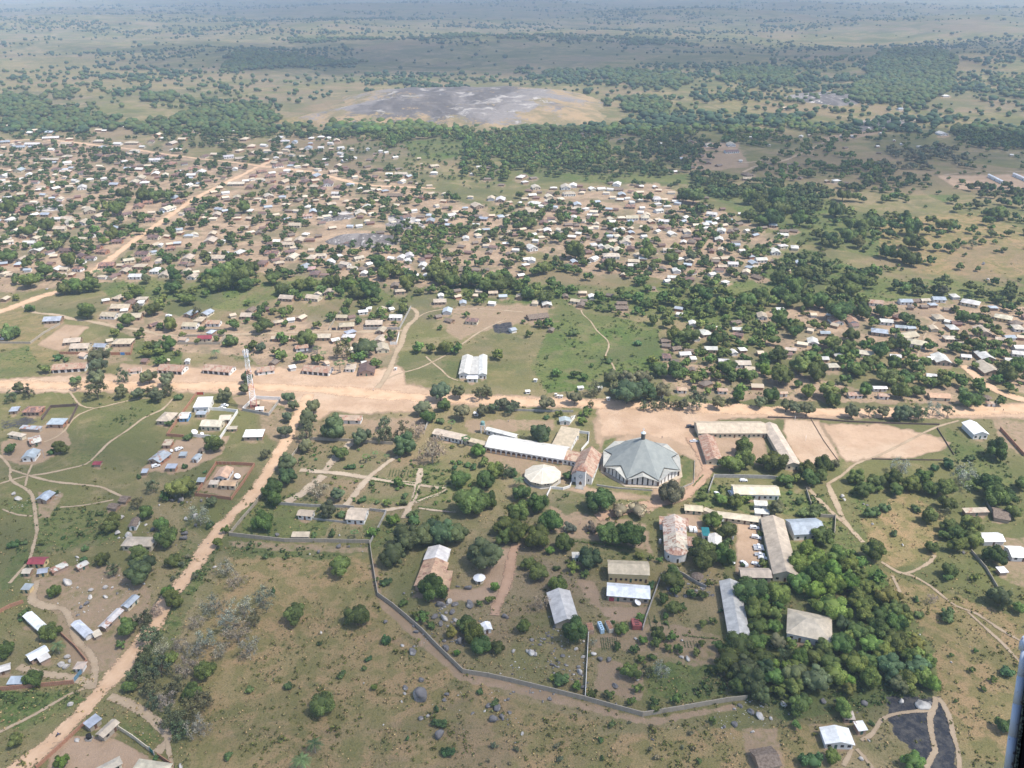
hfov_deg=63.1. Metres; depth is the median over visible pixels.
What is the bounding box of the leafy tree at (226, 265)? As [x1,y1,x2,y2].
[216,261,234,269]
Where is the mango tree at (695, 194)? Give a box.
[682,188,704,203]
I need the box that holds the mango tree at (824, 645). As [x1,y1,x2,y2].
[815,637,832,653]
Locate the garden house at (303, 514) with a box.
[296,509,315,519]
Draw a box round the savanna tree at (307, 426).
[297,419,315,438]
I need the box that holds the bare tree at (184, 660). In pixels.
[172,654,199,678]
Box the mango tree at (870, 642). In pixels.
[858,634,883,651]
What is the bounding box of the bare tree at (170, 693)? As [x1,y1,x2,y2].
[156,690,176,711]
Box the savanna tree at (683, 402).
[678,398,688,407]
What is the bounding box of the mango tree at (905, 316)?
[898,312,915,324]
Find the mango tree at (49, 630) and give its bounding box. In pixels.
[37,621,62,639]
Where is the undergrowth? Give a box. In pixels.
[0,259,1023,767]
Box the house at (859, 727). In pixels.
[853,720,867,734]
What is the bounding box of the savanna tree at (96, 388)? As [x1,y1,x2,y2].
[83,379,108,398]
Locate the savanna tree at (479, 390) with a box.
[471,386,484,399]
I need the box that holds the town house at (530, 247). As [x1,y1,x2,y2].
[525,244,537,251]
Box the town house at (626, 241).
[618,237,631,244]
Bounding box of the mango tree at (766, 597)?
[757,594,769,600]
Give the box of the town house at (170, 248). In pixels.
[165,246,175,251]
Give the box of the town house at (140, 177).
[134,174,145,180]
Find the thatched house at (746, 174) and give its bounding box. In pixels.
[740,172,753,176]
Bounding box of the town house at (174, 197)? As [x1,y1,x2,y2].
[170,195,179,200]
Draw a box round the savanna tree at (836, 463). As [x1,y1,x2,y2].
[831,459,839,468]
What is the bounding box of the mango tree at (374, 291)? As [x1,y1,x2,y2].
[364,284,380,297]
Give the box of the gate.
[72,668,82,682]
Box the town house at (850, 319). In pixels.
[845,316,858,324]
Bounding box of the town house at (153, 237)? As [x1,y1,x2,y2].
[146,235,161,239]
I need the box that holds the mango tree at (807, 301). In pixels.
[801,292,814,309]
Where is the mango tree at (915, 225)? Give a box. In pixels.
[903,218,922,233]
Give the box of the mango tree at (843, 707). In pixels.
[835,696,852,718]
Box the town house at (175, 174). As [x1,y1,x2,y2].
[171,172,182,176]
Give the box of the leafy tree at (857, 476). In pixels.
[846,468,864,482]
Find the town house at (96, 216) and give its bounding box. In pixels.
[90,212,103,218]
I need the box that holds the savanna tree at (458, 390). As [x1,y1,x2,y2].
[452,384,464,397]
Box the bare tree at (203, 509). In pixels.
[185,504,211,525]
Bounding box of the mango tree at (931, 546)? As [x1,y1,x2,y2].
[924,540,939,552]
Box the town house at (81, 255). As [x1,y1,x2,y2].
[77,253,87,258]
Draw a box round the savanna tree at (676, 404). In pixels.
[670,399,679,408]
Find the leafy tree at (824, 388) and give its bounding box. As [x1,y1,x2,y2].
[818,380,839,397]
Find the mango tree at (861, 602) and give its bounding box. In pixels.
[854,596,878,611]
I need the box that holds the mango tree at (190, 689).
[180,681,201,700]
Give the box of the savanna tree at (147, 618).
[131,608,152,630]
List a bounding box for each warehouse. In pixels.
[987,174,1002,183]
[1012,173,1023,180]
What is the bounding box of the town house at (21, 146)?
[13,145,26,148]
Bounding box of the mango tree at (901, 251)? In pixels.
[892,246,912,261]
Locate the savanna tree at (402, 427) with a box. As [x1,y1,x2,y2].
[392,420,415,436]
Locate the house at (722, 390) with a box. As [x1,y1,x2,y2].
[717,388,727,393]
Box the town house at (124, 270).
[119,267,130,273]
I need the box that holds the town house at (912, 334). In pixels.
[894,331,919,339]
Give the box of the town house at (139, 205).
[133,202,144,209]
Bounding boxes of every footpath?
[0,399,172,483]
[0,454,38,582]
[0,687,86,732]
[2,509,32,516]
[11,469,122,495]
[24,464,32,485]
[44,408,94,441]
[60,499,112,507]
[69,391,143,407]
[165,740,174,767]
[388,319,506,378]
[416,308,521,318]
[425,356,457,380]
[580,310,615,369]
[804,486,864,541]
[826,483,851,526]
[827,420,958,483]
[841,749,853,766]
[855,748,874,767]
[860,709,931,741]
[881,554,936,574]
[890,575,901,591]
[905,573,1019,640]
[915,321,936,362]
[924,696,938,767]
[937,698,961,767]
[967,612,1018,660]
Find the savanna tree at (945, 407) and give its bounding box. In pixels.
[942,405,954,415]
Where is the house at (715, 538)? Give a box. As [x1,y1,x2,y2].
[708,532,721,544]
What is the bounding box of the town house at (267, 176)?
[265,174,275,178]
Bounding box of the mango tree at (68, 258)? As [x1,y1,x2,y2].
[59,252,76,266]
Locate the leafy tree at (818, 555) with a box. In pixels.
[807,547,827,564]
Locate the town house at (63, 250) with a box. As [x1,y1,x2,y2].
[58,248,73,252]
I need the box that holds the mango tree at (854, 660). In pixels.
[840,650,868,672]
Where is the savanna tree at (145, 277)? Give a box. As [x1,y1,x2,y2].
[141,274,150,282]
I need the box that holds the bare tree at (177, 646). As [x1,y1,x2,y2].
[169,637,192,653]
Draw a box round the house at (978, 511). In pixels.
[962,507,989,515]
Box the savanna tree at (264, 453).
[260,449,270,457]
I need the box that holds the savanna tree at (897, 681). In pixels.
[890,674,908,693]
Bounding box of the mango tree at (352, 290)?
[347,284,364,297]
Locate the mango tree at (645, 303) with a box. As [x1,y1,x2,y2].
[639,299,652,309]
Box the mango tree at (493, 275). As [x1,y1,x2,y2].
[484,269,503,279]
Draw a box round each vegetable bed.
[389,470,414,476]
[600,637,617,650]
[649,615,669,628]
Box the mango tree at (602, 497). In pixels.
[584,487,615,510]
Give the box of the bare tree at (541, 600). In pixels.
[534,594,548,609]
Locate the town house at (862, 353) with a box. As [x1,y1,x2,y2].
[859,349,873,356]
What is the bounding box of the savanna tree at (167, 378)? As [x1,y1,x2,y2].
[158,371,174,384]
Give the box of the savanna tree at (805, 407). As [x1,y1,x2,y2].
[799,402,816,415]
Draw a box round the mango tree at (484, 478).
[476,470,494,487]
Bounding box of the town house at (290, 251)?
[283,249,294,255]
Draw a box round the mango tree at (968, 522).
[960,514,984,532]
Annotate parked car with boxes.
[151,463,160,467]
[740,560,748,566]
[750,525,759,529]
[751,534,761,539]
[751,561,759,566]
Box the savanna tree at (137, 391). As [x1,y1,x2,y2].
[130,387,145,398]
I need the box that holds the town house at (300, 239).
[294,236,304,243]
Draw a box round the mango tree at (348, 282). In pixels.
[339,277,357,287]
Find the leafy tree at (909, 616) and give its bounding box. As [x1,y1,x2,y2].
[901,610,913,627]
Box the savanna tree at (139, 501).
[130,497,144,507]
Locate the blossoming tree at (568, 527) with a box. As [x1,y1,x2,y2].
[563,521,576,531]
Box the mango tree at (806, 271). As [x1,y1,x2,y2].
[793,265,812,278]
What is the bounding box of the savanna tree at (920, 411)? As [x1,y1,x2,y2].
[913,404,930,421]
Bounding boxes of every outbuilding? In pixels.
[684,504,702,514]
[702,507,716,513]
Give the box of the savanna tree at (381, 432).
[375,420,393,443]
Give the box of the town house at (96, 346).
[92,343,108,349]
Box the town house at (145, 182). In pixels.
[140,181,149,184]
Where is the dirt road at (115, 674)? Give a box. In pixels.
[7,394,313,767]
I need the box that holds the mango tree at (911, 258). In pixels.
[901,252,922,265]
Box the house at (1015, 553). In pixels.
[1004,546,1023,561]
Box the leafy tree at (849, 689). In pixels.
[843,682,855,695]
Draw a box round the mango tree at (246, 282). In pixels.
[238,276,254,290]
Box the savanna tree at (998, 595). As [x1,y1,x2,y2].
[985,586,1012,607]
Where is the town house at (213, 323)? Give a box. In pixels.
[205,320,221,326]
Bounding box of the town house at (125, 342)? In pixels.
[111,338,134,346]
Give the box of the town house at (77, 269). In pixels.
[71,266,84,271]
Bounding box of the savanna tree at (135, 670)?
[124,662,146,683]
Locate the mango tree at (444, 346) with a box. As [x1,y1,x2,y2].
[438,340,453,352]
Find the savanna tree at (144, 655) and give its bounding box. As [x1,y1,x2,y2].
[135,646,152,668]
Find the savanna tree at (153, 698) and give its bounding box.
[145,690,162,709]
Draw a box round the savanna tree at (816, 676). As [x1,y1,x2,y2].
[801,663,831,691]
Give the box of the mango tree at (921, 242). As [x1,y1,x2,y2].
[915,235,929,249]
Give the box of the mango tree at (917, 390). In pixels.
[910,385,925,396]
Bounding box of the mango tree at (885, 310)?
[875,304,893,317]
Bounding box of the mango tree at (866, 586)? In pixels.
[859,578,874,594]
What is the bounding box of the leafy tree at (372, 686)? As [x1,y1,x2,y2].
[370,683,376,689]
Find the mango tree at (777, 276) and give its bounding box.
[770,270,786,284]
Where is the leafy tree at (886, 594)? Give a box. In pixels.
[874,585,904,602]
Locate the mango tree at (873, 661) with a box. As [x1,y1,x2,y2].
[857,650,877,666]
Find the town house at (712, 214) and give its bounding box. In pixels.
[706,211,717,216]
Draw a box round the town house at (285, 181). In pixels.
[278,178,289,184]
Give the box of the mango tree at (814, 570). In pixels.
[802,561,826,581]
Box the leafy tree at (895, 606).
[883,599,910,615]
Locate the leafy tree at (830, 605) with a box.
[814,593,847,619]
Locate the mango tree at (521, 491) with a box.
[512,484,530,499]
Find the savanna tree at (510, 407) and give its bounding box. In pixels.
[504,402,517,414]
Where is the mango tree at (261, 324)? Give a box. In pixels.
[252,317,273,332]
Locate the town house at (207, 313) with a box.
[200,308,214,317]
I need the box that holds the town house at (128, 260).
[123,257,134,263]
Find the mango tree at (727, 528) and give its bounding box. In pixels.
[716,521,737,537]
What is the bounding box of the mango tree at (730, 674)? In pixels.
[726,667,737,679]
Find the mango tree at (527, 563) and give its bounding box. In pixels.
[520,557,536,568]
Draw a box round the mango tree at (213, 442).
[203,435,224,450]
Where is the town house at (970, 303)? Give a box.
[960,298,980,307]
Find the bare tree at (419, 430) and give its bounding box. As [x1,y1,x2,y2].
[409,421,425,437]
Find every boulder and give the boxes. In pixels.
[57,661,64,667]
[63,578,71,585]
[409,648,415,655]
[413,687,426,702]
[435,729,443,739]
[436,601,445,606]
[441,614,447,620]
[443,644,448,651]
[446,598,451,603]
[457,637,462,644]
[466,600,473,608]
[489,715,497,721]
[494,704,500,711]
[528,649,534,655]
[731,721,737,727]
[747,708,754,714]
[756,711,763,719]
[860,700,867,705]
[915,699,930,709]
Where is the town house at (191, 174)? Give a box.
[186,173,196,176]
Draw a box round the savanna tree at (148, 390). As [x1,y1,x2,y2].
[145,384,154,394]
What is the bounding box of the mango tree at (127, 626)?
[117,617,137,635]
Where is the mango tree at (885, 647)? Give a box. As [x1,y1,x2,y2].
[872,640,894,655]
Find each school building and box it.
[693,421,766,437]
[765,422,799,469]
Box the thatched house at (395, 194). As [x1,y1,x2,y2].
[387,193,403,196]
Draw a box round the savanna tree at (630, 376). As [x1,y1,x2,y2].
[618,370,635,381]
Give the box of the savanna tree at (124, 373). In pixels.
[115,367,130,382]
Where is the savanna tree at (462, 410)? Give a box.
[452,404,469,419]
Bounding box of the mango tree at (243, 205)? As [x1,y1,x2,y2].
[236,200,249,212]
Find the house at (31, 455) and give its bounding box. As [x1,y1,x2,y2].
[20,448,40,461]
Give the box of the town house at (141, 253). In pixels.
[134,251,150,256]
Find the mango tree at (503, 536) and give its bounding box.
[495,527,511,543]
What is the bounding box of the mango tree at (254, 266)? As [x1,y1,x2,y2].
[246,261,259,271]
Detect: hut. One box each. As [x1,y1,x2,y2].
[106,503,121,510]
[118,495,130,503]
[198,447,204,453]
[227,426,237,431]
[691,572,703,581]
[749,746,782,767]
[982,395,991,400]
[992,507,1010,523]
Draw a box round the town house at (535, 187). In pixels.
[531,184,540,189]
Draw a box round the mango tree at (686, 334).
[677,328,700,342]
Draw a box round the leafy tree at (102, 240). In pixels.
[99,237,108,243]
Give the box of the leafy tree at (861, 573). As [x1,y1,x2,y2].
[852,566,867,579]
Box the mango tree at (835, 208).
[828,201,845,216]
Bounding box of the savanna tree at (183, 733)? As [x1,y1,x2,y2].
[170,720,190,741]
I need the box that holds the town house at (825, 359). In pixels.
[821,356,829,361]
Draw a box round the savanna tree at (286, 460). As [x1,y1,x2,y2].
[278,451,296,468]
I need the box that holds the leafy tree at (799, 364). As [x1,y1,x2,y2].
[788,355,810,374]
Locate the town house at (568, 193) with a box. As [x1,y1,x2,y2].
[562,191,575,196]
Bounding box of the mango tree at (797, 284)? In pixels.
[788,277,806,293]
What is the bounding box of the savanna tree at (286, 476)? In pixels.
[278,467,297,484]
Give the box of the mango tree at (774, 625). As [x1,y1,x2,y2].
[767,619,782,631]
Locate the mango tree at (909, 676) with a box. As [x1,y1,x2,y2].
[899,669,917,693]
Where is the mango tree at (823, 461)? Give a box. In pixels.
[814,454,834,471]
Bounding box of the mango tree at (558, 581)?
[548,574,567,589]
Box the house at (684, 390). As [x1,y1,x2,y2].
[676,387,687,393]
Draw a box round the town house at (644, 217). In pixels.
[641,215,648,220]
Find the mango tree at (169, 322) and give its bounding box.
[163,316,176,330]
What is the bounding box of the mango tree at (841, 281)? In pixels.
[833,276,848,289]
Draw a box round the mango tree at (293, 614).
[283,602,304,625]
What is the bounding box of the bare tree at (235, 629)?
[220,619,251,647]
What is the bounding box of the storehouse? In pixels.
[719,578,749,635]
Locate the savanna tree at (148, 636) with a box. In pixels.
[136,625,163,646]
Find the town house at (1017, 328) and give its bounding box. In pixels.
[1010,324,1023,332]
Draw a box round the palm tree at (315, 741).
[306,737,324,752]
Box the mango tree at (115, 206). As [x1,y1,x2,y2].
[108,201,124,212]
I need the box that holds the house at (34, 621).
[22,611,46,630]
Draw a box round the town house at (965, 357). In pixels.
[960,354,971,359]
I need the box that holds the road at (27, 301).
[0,290,59,312]
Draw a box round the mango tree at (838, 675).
[821,662,847,685]
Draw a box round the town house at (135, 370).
[127,367,141,374]
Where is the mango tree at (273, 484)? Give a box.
[260,477,282,496]
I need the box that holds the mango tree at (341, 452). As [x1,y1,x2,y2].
[331,446,348,458]
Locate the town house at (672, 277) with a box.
[667,275,675,279]
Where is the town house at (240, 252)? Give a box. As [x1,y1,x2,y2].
[234,249,246,256]
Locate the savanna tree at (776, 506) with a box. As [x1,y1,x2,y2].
[767,499,783,514]
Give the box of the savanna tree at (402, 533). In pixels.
[392,523,417,550]
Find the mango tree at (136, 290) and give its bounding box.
[130,285,144,296]
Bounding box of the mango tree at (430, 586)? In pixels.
[417,572,447,601]
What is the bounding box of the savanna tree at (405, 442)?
[393,430,416,456]
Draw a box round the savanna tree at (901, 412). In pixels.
[891,405,909,420]
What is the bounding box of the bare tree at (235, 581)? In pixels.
[226,570,247,588]
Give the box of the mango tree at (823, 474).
[815,469,827,482]
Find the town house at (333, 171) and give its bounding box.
[328,169,338,173]
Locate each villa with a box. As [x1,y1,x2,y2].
[97,756,122,767]
[121,536,156,550]
[156,412,177,424]
[199,419,224,430]
[213,465,233,481]
[219,480,238,489]
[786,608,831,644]
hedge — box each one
[418,506,455,511]
[575,540,632,549]
[682,634,717,638]
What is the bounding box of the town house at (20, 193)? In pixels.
[16,192,27,195]
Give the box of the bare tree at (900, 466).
[890,456,911,473]
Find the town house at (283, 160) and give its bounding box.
[278,158,288,162]
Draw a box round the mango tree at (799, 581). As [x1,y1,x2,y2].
[787,572,810,593]
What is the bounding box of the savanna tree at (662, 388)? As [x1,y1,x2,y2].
[655,382,670,398]
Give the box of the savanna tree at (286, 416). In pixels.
[282,412,291,420]
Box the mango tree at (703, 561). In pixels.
[692,552,712,570]
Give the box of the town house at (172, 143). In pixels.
[165,140,177,145]
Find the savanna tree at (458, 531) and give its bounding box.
[445,523,469,542]
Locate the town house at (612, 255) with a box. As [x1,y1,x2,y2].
[602,253,619,258]
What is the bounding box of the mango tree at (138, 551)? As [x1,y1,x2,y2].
[129,544,148,560]
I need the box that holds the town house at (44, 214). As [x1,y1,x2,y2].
[39,212,51,216]
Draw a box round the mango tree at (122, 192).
[115,187,131,197]
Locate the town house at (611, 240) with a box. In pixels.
[606,239,616,243]
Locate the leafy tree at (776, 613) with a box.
[769,606,781,619]
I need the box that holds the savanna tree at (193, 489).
[185,480,197,495]
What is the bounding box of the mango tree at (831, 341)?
[822,333,841,349]
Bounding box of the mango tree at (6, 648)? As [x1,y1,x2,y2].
[0,640,14,659]
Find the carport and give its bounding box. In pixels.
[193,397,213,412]
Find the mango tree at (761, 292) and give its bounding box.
[751,287,769,300]
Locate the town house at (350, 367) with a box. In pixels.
[345,364,356,371]
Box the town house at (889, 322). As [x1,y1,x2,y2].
[879,318,893,325]
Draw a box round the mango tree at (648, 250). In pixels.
[639,241,656,258]
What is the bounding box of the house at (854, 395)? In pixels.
[846,392,863,398]
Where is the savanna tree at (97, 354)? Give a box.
[85,347,109,361]
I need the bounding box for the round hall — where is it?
[524,464,560,489]
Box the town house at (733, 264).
[727,261,738,266]
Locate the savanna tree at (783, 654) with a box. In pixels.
[774,644,793,660]
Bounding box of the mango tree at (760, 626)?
[747,618,768,633]
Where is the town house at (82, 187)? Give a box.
[77,184,86,189]
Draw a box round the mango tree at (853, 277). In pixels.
[844,272,865,283]
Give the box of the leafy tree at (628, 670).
[619,662,641,679]
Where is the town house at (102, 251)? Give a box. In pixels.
[95,249,109,254]
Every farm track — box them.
[742,136,839,171]
[944,171,1023,174]
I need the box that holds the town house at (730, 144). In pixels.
[726,141,735,146]
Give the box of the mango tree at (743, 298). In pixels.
[735,292,756,305]
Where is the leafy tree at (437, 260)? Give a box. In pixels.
[430,256,444,266]
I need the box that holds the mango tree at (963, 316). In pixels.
[954,310,972,321]
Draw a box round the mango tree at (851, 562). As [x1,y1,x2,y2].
[838,554,859,570]
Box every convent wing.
[432,428,465,443]
[464,437,486,448]
[485,427,518,437]
[552,426,579,449]
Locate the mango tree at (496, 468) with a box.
[486,461,503,478]
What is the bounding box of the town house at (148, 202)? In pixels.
[143,200,152,204]
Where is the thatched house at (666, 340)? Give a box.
[660,338,670,343]
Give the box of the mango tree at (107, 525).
[98,519,119,532]
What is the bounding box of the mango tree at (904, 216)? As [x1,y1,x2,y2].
[897,210,911,222]
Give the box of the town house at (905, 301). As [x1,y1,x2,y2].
[897,299,912,304]
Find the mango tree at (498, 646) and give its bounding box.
[491,640,504,653]
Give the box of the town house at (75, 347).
[69,343,91,351]
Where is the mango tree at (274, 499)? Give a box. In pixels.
[267,490,281,506]
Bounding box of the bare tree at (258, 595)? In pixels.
[251,584,275,612]
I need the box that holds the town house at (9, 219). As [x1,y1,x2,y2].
[4,217,18,222]
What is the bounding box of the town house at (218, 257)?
[211,255,225,260]
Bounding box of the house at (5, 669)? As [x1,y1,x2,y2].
[0,662,10,675]
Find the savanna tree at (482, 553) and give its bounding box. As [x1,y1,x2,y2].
[466,536,503,568]
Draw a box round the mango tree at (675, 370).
[668,360,682,377]
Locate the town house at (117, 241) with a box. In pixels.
[111,239,123,243]
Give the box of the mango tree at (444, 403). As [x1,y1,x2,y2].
[437,397,450,410]
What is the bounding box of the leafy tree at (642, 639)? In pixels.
[638,635,647,642]
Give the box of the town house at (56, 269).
[52,265,63,272]
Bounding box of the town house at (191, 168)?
[188,166,199,170]
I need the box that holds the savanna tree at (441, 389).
[429,381,450,400]
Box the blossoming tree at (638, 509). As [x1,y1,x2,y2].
[628,501,647,516]
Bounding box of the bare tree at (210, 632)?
[195,628,217,648]
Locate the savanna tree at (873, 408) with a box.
[864,404,877,416]
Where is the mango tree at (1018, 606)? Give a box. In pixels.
[1012,601,1023,613]
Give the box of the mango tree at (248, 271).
[237,266,254,276]
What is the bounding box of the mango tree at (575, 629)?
[561,614,587,642]
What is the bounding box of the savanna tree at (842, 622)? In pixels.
[836,615,849,630]
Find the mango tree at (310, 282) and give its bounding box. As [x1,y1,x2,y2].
[302,276,317,289]
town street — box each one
[10,139,434,188]
[256,166,350,181]
[960,365,1023,401]
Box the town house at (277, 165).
[272,163,283,167]
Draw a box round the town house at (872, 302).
[868,299,883,305]
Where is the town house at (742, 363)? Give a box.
[734,360,751,367]
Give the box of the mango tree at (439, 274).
[432,267,449,283]
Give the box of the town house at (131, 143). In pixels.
[124,141,138,144]
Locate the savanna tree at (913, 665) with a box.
[904,654,932,673]
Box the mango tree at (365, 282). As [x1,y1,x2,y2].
[356,277,376,297]
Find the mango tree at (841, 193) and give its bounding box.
[836,189,850,200]
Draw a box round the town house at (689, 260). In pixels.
[685,257,693,263]
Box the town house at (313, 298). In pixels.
[305,294,322,301]
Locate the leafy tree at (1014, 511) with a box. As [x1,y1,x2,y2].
[1004,505,1023,517]
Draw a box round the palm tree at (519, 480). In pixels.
[513,477,524,484]
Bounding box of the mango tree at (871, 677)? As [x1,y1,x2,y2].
[860,665,881,688]
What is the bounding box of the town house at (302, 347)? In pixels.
[295,344,308,351]
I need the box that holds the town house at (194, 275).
[186,272,198,279]
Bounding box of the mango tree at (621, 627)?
[614,622,628,634]
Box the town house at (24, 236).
[19,233,32,238]
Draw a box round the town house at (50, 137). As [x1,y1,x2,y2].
[42,136,59,139]
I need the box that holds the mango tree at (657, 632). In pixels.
[651,626,665,640]
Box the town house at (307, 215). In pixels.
[303,214,312,218]
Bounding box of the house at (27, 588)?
[20,583,33,592]
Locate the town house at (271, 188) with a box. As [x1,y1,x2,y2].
[269,185,277,190]
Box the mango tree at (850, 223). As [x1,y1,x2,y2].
[841,217,857,228]
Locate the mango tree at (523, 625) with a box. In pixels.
[516,618,531,632]
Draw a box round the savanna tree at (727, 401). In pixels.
[724,397,731,405]
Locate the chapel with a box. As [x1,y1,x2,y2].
[571,446,601,489]
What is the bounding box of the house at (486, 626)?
[480,621,492,633]
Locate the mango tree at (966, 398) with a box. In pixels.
[957,390,981,406]
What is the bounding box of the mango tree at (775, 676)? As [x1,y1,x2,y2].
[763,667,784,684]
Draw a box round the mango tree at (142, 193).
[135,186,150,200]
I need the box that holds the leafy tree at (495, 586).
[490,582,499,590]
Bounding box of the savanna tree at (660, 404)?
[656,399,665,408]
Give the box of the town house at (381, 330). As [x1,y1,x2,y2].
[375,326,386,333]
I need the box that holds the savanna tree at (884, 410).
[877,406,889,416]
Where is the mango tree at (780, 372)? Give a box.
[771,364,794,384]
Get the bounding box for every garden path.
[283,474,327,502]
[299,468,446,488]
[322,441,353,470]
[343,455,401,504]
[383,506,406,510]
[401,468,422,517]
[414,489,446,502]
[419,507,455,512]
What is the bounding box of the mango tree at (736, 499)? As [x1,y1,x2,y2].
[727,493,744,507]
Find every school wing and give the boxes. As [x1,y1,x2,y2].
[458,354,472,378]
[469,356,478,377]
[478,354,486,378]
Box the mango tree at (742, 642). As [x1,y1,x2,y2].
[723,630,753,657]
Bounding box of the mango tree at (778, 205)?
[772,200,791,214]
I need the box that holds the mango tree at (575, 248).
[564,240,584,258]
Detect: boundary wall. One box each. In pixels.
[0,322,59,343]
[0,600,23,612]
[0,680,73,690]
[35,720,84,767]
[41,403,77,423]
[59,351,87,353]
[60,632,86,661]
[110,344,132,354]
[118,725,148,750]
[157,753,171,762]
[166,391,196,436]
[177,334,225,344]
[193,407,237,438]
[195,461,254,499]
[228,532,369,542]
[229,493,261,531]
[242,396,279,407]
[242,397,280,415]
[278,502,353,507]
[310,437,392,444]
[312,517,345,522]
[328,306,343,329]
[363,306,410,329]
[369,508,386,543]
[369,540,377,591]
[377,592,747,716]
[390,333,398,344]
[513,409,572,411]
[546,481,571,495]
[579,431,588,450]
[585,631,588,694]
[597,484,652,490]
[642,573,661,630]
[677,567,706,588]
[708,474,777,493]
[768,416,939,424]
[811,419,837,459]
[820,514,835,531]
[872,458,943,460]
[937,427,953,454]
[971,549,997,586]
[1000,427,1023,455]
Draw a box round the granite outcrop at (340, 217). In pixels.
[321,214,354,221]
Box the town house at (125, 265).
[121,264,132,269]
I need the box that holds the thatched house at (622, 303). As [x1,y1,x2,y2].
[616,301,627,305]
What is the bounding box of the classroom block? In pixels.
[698,433,720,464]
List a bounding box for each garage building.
[559,416,570,424]
[717,511,760,525]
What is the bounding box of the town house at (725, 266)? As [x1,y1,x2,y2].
[717,264,727,268]
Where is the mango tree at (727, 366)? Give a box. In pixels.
[717,359,737,375]
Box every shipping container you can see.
[586,623,593,633]
[597,621,603,633]
[605,620,613,632]
[631,618,641,629]
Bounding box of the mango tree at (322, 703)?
[309,691,334,716]
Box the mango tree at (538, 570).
[529,562,548,579]
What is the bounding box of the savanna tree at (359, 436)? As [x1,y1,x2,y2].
[351,427,371,445]
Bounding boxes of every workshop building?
[414,557,448,590]
[423,545,450,561]
[547,588,577,628]
[607,582,649,603]
[784,518,822,539]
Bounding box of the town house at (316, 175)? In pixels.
[309,173,320,178]
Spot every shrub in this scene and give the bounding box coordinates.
[0,323,20,340]
[6,539,20,547]
[24,304,34,310]
[46,449,54,454]
[52,354,63,360]
[69,376,81,382]
[81,545,88,551]
[95,510,103,515]
[151,339,161,347]
[173,393,183,399]
[182,433,192,439]
[206,520,214,528]
[222,334,238,345]
[224,751,232,760]
[244,685,253,692]
[283,681,291,689]
[328,528,335,537]
[336,670,345,678]
[337,510,345,517]
[346,464,355,468]
[357,495,366,502]
[364,655,371,661]
[379,577,392,586]
[381,634,391,645]
[399,499,407,504]
[408,515,419,524]
[430,718,446,727]
[436,418,444,422]
[440,747,455,757]
[470,463,476,469]
[476,688,482,694]
[490,698,498,706]
[511,468,517,476]
[554,672,568,686]
[562,471,571,478]
[568,329,579,335]
[605,358,612,363]
[608,719,615,727]
[633,340,641,345]
[647,580,654,589]
[757,530,763,536]
[786,483,793,487]
[796,497,803,504]
[796,507,809,516]
[797,751,823,767]
[807,505,822,517]
[863,506,880,516]
[878,503,891,511]
[890,529,896,536]
[911,504,921,512]
[914,611,924,618]
[930,463,939,470]
[939,607,954,622]
[943,457,953,469]
[958,385,967,390]
[964,454,975,460]
[1000,665,1015,676]
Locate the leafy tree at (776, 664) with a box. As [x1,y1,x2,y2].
[772,658,779,667]
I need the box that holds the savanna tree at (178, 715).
[160,702,186,731]
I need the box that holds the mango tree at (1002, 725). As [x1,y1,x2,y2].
[993,716,1009,732]
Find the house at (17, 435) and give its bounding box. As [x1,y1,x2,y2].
[8,431,25,439]
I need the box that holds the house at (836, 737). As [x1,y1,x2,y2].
[819,725,854,748]
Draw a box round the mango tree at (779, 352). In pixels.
[768,345,788,361]
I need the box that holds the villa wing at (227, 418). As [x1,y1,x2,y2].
[219,415,231,423]
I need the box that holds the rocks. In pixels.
[140,486,714,742]
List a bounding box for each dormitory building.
[607,560,649,582]
[738,567,772,581]
[760,515,797,581]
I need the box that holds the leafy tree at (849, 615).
[837,608,853,619]
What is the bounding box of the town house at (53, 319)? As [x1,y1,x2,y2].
[42,316,64,323]
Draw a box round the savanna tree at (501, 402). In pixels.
[494,397,510,408]
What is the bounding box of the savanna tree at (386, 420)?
[378,416,391,426]
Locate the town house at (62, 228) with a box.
[52,226,67,230]
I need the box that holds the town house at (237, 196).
[233,194,240,199]
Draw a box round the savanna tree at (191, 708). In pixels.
[175,696,202,722]
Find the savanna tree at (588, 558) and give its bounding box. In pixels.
[577,546,602,569]
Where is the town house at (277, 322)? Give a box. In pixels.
[273,319,283,325]
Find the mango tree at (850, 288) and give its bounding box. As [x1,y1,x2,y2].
[844,281,861,295]
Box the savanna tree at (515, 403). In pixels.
[508,399,519,410]
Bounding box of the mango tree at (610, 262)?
[603,258,616,267]
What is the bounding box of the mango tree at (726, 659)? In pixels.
[714,647,740,672]
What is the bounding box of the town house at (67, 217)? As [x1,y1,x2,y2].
[60,216,75,219]
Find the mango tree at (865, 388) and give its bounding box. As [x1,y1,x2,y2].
[859,381,872,395]
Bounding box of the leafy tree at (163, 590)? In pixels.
[160,584,173,593]
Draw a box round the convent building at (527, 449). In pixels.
[485,435,569,464]
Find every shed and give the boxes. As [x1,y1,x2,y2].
[6,676,21,685]
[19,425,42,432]
[37,652,50,664]
[49,561,68,575]
[92,461,102,466]
[92,629,101,639]
[141,468,148,475]
[195,411,206,417]
[196,477,205,484]
[208,480,218,487]
[251,401,259,407]
[291,531,309,537]
[442,570,452,591]
[572,552,578,560]
[701,527,709,540]
[842,711,855,722]
[995,566,1008,575]
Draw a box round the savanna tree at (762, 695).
[750,685,770,704]
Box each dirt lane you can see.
[490,543,520,615]
[594,437,714,520]
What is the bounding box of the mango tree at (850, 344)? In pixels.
[842,339,856,349]
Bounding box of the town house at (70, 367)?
[51,362,88,372]
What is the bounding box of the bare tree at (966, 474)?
[949,460,979,488]
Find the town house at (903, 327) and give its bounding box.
[894,325,906,330]
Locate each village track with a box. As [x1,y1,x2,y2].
[15,664,96,688]
[22,305,400,336]
[27,580,98,688]
[107,693,170,753]
[374,307,418,387]
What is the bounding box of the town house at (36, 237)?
[30,235,42,240]

